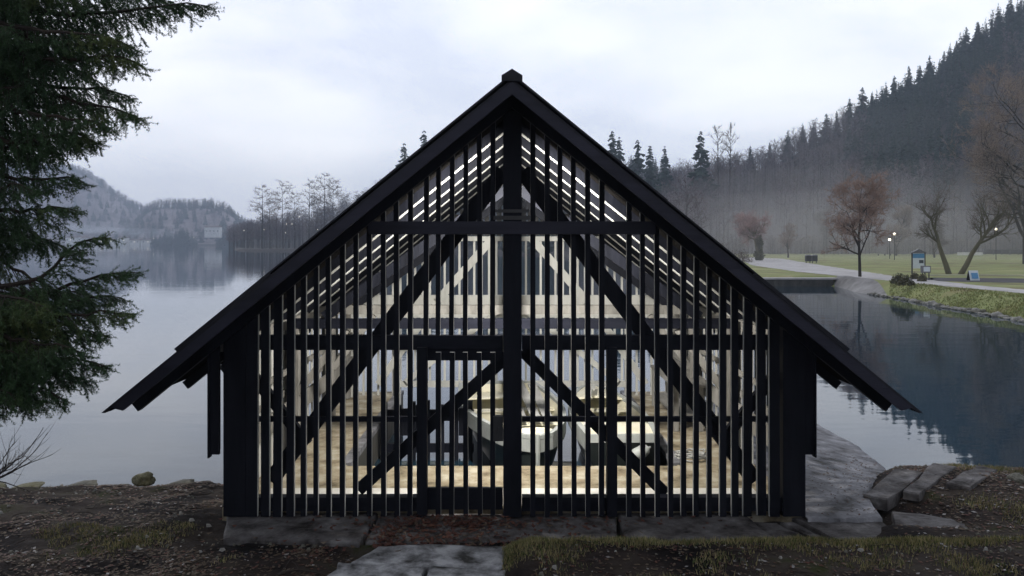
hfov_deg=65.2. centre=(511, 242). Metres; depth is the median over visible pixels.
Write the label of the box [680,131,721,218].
skyline conifer
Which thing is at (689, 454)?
rope coil
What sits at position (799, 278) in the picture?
shore coping
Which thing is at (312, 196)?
larch
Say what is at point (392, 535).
red leaves
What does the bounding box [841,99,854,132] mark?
skyline conifer
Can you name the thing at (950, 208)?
brown wood
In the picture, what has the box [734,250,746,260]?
shrub
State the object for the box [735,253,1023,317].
park lawn
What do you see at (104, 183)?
wood
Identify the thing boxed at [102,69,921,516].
boathouse
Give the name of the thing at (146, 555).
fallen branch
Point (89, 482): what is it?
shore stone
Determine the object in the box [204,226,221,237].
villa
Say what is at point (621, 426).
rowing boat
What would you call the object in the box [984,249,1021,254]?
fence
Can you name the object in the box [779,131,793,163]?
skyline conifer
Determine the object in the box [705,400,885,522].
concrete ramp
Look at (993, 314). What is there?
bank stone
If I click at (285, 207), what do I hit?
larch
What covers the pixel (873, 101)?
skyline conifer
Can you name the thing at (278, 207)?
larch
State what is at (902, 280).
shrub
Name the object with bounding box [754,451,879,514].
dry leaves
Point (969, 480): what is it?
broken slab
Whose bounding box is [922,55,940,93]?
skyline conifer
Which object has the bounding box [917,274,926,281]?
shrub
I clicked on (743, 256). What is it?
shrub
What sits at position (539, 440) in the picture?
rowing boat
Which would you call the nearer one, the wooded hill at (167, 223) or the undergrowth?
the undergrowth
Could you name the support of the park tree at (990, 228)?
on the park lawn at (998, 266)
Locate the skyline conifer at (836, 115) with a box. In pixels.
[832,112,840,136]
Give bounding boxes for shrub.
[0,418,59,491]
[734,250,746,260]
[738,249,752,261]
[890,272,904,283]
[897,275,914,286]
[910,272,918,278]
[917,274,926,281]
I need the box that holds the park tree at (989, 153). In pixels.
[937,61,1023,263]
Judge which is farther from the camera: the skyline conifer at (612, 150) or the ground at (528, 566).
the skyline conifer at (612, 150)
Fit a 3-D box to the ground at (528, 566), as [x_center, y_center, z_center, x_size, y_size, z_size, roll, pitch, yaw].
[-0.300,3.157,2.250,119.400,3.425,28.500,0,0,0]
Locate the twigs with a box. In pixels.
[0,467,1014,575]
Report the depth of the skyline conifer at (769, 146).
418.87 m
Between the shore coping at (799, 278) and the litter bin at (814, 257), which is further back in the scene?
the litter bin at (814, 257)
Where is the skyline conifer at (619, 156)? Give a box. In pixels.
[614,137,624,161]
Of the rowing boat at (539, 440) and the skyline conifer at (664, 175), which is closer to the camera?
the rowing boat at (539, 440)
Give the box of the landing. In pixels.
[834,276,886,294]
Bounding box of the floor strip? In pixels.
[271,488,755,493]
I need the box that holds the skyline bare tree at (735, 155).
[719,122,745,212]
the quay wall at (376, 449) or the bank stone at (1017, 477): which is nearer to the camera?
the bank stone at (1017, 477)
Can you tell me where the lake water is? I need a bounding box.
[0,245,1023,488]
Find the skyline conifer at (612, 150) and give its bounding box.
[607,131,617,154]
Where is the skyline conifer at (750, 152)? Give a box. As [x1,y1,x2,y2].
[746,147,758,174]
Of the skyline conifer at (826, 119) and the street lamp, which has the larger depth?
the skyline conifer at (826, 119)
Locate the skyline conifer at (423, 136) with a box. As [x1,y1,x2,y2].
[419,131,426,146]
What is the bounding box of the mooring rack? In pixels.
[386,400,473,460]
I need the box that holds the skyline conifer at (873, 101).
[868,94,874,114]
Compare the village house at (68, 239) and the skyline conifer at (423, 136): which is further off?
the village house at (68, 239)
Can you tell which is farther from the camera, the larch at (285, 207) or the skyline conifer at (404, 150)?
the larch at (285, 207)
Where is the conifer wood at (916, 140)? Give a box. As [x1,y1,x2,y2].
[456,0,1023,254]
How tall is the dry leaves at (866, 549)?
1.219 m
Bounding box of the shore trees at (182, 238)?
[143,227,239,245]
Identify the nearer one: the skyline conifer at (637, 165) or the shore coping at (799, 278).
the shore coping at (799, 278)
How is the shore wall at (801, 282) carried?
on the park lawn at (998, 266)
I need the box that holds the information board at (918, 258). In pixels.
[910,249,925,273]
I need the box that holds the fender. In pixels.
[632,445,650,458]
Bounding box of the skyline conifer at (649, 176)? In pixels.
[641,146,661,192]
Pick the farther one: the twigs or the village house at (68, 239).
the village house at (68, 239)
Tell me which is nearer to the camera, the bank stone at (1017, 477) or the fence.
the bank stone at (1017, 477)
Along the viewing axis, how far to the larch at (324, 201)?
383.30 m
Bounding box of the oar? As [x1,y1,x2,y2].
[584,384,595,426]
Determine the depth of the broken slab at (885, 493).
11.02 m
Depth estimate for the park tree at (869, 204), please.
70.37 m
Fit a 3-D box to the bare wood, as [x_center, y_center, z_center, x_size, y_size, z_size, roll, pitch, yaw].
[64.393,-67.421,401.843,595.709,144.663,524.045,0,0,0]
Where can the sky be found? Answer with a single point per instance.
(263, 92)
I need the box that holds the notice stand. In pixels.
[921,266,930,279]
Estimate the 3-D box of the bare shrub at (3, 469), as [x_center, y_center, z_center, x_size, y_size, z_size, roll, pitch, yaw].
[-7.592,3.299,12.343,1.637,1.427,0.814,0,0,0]
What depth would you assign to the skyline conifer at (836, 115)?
411.90 m
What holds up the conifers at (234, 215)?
on the hill at (106, 225)
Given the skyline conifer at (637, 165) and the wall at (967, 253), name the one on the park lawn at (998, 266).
the wall at (967, 253)
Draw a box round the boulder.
[131,471,155,486]
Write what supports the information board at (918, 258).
on the park lawn at (998, 266)
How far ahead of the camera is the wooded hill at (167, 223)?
1217.61 m
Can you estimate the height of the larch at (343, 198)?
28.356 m
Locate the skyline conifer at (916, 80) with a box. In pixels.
[911,65,924,97]
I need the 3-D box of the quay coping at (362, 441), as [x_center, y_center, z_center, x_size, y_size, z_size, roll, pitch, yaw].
[0.000,3.382,15.088,5.200,0.085,5.925,0,0,0]
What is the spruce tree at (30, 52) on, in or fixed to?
on the ground at (528, 566)
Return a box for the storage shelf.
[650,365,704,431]
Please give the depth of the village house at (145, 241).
1025.04 m
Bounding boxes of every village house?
[65,236,77,244]
[81,237,95,245]
[107,238,116,245]
[117,236,128,245]
[130,239,141,244]
[141,239,152,244]
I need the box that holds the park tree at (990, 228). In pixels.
[901,179,1023,273]
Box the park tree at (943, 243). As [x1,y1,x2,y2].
[915,218,951,257]
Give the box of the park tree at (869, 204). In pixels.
[820,166,904,276]
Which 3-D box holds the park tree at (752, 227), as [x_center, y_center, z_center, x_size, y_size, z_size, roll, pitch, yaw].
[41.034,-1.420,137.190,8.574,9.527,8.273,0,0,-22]
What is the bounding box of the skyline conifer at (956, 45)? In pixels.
[951,40,961,60]
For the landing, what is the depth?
65.69 m
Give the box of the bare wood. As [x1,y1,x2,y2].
[224,0,1023,253]
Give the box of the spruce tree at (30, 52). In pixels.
[0,0,224,426]
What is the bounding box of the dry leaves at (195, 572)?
[0,480,352,575]
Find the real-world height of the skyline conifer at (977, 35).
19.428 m
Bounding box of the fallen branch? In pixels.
[123,548,150,558]
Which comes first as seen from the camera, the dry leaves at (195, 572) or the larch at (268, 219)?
the dry leaves at (195, 572)
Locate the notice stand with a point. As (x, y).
(925, 269)
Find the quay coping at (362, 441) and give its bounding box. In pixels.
[346,390,679,465]
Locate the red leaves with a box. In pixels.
[199,514,840,551]
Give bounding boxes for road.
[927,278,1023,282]
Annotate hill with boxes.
[2,167,139,242]
[132,208,238,243]
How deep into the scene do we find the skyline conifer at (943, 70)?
401.57 m
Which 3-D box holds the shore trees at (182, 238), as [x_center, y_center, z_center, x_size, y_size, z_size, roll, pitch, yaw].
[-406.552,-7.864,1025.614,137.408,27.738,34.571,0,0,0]
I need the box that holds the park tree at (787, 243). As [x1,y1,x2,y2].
[778,222,798,257]
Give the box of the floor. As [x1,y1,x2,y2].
[222,392,793,524]
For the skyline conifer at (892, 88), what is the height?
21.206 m
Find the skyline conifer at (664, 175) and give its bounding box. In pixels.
[656,146,678,202]
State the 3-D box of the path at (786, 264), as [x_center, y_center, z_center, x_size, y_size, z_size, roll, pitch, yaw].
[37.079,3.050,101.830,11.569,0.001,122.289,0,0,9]
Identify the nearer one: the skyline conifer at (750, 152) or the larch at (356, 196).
the larch at (356, 196)
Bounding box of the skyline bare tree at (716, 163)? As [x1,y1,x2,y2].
[707,125,729,213]
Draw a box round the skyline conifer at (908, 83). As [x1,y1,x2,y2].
[902,66,912,102]
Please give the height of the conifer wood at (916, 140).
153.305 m
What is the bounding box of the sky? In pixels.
[5,0,1023,225]
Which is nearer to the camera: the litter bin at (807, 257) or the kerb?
the kerb
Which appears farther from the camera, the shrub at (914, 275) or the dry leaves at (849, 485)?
the shrub at (914, 275)
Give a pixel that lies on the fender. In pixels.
(636, 451)
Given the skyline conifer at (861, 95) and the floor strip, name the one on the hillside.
the skyline conifer at (861, 95)
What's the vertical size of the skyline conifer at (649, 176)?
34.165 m
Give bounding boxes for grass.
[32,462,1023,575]
[889,280,1023,318]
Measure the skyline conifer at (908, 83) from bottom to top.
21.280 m
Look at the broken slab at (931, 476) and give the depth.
11.19 m
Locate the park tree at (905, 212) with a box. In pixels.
[879,202,914,255]
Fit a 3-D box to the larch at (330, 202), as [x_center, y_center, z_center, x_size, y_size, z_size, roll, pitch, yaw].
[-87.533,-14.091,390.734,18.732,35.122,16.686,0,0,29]
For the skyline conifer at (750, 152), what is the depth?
420.22 m
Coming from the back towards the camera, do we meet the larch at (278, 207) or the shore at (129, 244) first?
the shore at (129, 244)
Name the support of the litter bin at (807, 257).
on the park lawn at (998, 266)
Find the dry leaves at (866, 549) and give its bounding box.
[530,464,1023,575]
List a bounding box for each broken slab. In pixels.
[863,469,922,510]
[891,511,966,527]
[903,463,955,501]
[946,465,997,490]
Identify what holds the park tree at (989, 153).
on the park lawn at (998, 266)
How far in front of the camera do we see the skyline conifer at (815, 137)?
414.39 m
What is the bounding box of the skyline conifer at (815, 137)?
[808,124,818,149]
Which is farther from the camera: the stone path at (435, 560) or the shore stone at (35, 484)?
the shore stone at (35, 484)
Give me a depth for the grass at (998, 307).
48.28 m
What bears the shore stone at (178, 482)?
on the ground at (528, 566)
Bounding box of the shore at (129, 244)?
[16,243,216,244]
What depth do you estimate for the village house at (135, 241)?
1026.62 m
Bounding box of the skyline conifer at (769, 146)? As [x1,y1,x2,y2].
[763,142,771,170]
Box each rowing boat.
[458,381,565,465]
[568,382,653,465]
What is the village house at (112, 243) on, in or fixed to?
on the shore at (129, 244)
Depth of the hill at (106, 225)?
1409.85 m
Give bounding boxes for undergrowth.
[713,233,1021,254]
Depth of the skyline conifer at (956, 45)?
400.56 m
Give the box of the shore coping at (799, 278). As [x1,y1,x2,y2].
[762,277,837,279]
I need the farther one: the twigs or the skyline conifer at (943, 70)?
the skyline conifer at (943, 70)
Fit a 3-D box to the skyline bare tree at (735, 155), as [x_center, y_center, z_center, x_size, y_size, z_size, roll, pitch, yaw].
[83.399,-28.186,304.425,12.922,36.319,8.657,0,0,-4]
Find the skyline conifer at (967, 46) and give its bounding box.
[957,27,972,63]
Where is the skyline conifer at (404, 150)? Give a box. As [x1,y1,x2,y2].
[395,143,408,166]
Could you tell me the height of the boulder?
0.257 m
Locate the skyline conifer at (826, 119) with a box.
[817,113,834,144]
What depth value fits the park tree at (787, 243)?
161.63 m
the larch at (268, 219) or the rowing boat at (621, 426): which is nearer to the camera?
the rowing boat at (621, 426)
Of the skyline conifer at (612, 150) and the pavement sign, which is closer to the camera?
the pavement sign
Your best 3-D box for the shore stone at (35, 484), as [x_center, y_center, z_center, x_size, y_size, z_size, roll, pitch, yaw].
[-7.808,3.938,12.794,0.369,0.114,0.711,0,0,21]
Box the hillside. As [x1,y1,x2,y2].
[707,32,1023,253]
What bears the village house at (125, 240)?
on the shore at (129, 244)
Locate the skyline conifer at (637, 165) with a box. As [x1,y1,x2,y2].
[628,140,645,178]
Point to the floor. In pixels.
(472, 470)
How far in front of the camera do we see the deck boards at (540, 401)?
14.87 m
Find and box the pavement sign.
[966,270,979,279]
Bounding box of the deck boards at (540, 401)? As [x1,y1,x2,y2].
[522,380,551,415]
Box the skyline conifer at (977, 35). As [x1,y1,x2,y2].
[969,22,986,56]
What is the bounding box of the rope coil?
[674,448,705,461]
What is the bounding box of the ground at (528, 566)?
[0,465,1023,575]
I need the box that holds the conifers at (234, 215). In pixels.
[6,163,254,242]
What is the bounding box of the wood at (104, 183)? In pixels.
[6,162,265,243]
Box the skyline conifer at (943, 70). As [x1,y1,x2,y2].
[937,51,947,83]
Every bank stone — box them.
[991,311,1001,316]
[1006,473,1023,482]
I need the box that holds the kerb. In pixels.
[223,512,886,547]
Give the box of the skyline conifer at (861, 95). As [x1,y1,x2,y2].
[850,87,868,129]
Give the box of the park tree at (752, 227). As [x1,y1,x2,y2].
[728,207,774,259]
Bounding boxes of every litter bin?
[805,255,810,262]
[811,255,817,262]
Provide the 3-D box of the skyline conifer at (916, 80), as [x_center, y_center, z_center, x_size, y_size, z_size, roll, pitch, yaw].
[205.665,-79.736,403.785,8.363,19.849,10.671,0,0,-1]
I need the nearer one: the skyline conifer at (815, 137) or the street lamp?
the street lamp
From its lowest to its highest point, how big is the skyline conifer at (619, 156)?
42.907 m
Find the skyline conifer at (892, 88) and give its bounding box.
[890,76,897,106]
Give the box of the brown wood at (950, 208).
[231,22,1023,248]
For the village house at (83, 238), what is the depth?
1012.71 m
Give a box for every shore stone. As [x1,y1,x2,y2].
[13,481,44,487]
[64,480,97,486]
[166,479,194,484]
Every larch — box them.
[249,185,281,248]
[260,198,277,248]
[263,179,297,248]
[280,192,303,246]
[291,180,324,238]
[306,173,341,225]
[311,200,330,229]
[323,180,350,221]
[335,193,353,216]
[348,190,363,201]
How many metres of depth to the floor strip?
10.82 m
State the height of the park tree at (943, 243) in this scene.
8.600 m
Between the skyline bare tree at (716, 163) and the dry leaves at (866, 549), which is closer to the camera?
the dry leaves at (866, 549)
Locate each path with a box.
[327,544,505,575]
[745,257,1023,292]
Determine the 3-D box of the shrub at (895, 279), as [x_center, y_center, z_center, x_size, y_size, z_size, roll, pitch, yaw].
[29.051,2.757,60.190,1.230,1.010,1.230,0,0,0]
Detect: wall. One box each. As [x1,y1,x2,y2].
[358,396,667,465]
[766,280,833,285]
[957,252,982,254]

